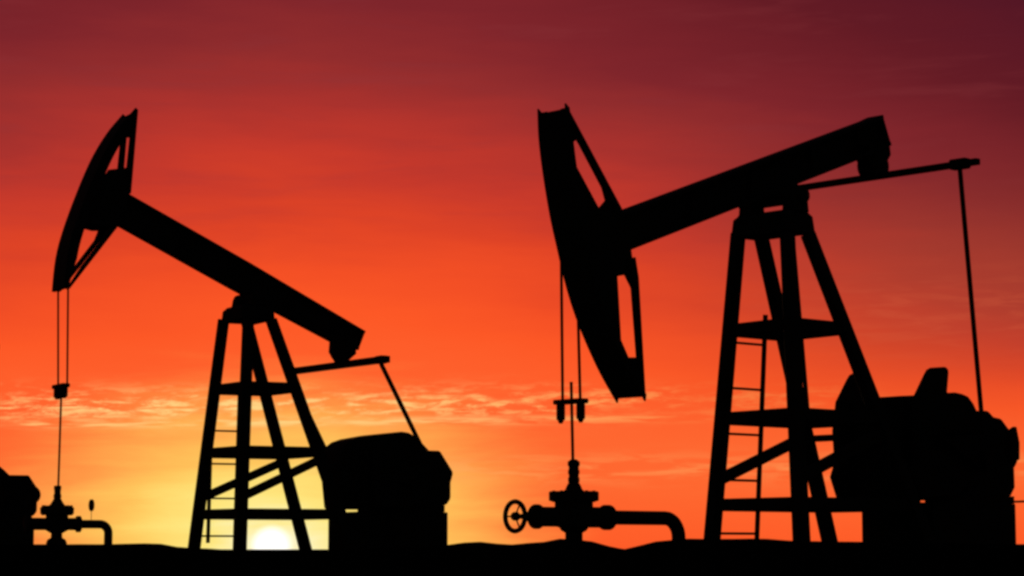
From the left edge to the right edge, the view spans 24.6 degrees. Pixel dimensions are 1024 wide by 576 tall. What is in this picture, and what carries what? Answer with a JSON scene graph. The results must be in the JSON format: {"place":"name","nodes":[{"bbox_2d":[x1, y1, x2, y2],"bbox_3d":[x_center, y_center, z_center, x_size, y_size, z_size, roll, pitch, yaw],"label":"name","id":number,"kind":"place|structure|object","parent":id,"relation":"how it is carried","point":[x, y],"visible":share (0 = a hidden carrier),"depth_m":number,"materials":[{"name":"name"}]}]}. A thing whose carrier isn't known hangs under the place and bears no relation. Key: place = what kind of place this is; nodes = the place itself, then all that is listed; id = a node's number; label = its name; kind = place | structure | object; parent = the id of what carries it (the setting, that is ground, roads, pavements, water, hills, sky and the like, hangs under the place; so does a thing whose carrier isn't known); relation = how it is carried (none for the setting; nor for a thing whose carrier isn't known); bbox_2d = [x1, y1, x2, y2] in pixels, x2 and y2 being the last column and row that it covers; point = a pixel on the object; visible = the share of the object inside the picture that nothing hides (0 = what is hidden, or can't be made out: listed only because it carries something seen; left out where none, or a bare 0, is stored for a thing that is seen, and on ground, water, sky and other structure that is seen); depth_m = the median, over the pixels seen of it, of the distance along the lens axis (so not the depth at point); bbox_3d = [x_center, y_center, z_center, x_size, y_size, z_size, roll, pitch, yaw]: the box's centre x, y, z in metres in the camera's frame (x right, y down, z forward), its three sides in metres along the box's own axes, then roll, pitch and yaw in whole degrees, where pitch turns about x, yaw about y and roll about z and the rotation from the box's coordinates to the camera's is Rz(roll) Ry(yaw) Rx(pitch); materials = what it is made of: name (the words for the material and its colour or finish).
{"place":"outdoors","nodes":[
{"label":"outdoors","id":0,"kind":"place"},
{"bbox_2d":[0,539,1023,575],"bbox_3d":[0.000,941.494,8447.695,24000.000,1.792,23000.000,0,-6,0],"label":"ground","id":1,"kind":"structure","parent":0,"point":[698,557],"depth_m":30.36,"materials":[{"name":"soil"}]},
{"bbox_2d":[0,467,40,544],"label":"pumpjack","id":2,"kind":"object","parent":1,"relation":"on","point":[20,495],"visible":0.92,"depth_m":80.82,"materials":[{"name":"metal"}]},
{"bbox_2d":[23,485,112,543],"bbox_3d":[-10.764,5.824,56.998,2.204,2.040,0.817,3,-7,-28],"label":"wellhead","id":3,"kind":"object","parent":1,"relation":"on","point":[56,522],"visible":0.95,"depth_m":56.71,"materials":[{"name":"metal"}]},
{"bbox_2d":[52,108,452,549],"bbox_3d":[-5.633,1.349,59.827,11.230,11.264,6.221,8,-10,-50],"label":"pumpjack","id":4,"kind":"object","parent":1,"relation":"on","point":[393,489],"visible":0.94,"depth_m":59.54,"materials":[{"name":"paint"}]},
{"bbox_2d":[503,459,685,539],"bbox_3d":[1.543,4.010,40.703,4.113,2.040,0.857,6,-9,-42],"label":"wellhead","id":5,"kind":"object","parent":1,"relation":"on","point":[573,513],"visible":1,"depth_m":40.07,"materials":[{"name":"metal"}]},
{"bbox_2d":[537,103,1023,543],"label":"pumpjack","id":6,"kind":"object","parent":1,"relation":"on","point":[950,459],"visible":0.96,"depth_m":44.34,"materials":[{"name":"paint"}]},
{"bbox_2d":[0,0,1023,548],"label":"sky","id":7,"kind":"structure","parent":0,"point":[379,160],"materials":[{"name":"orange"}]}
]}

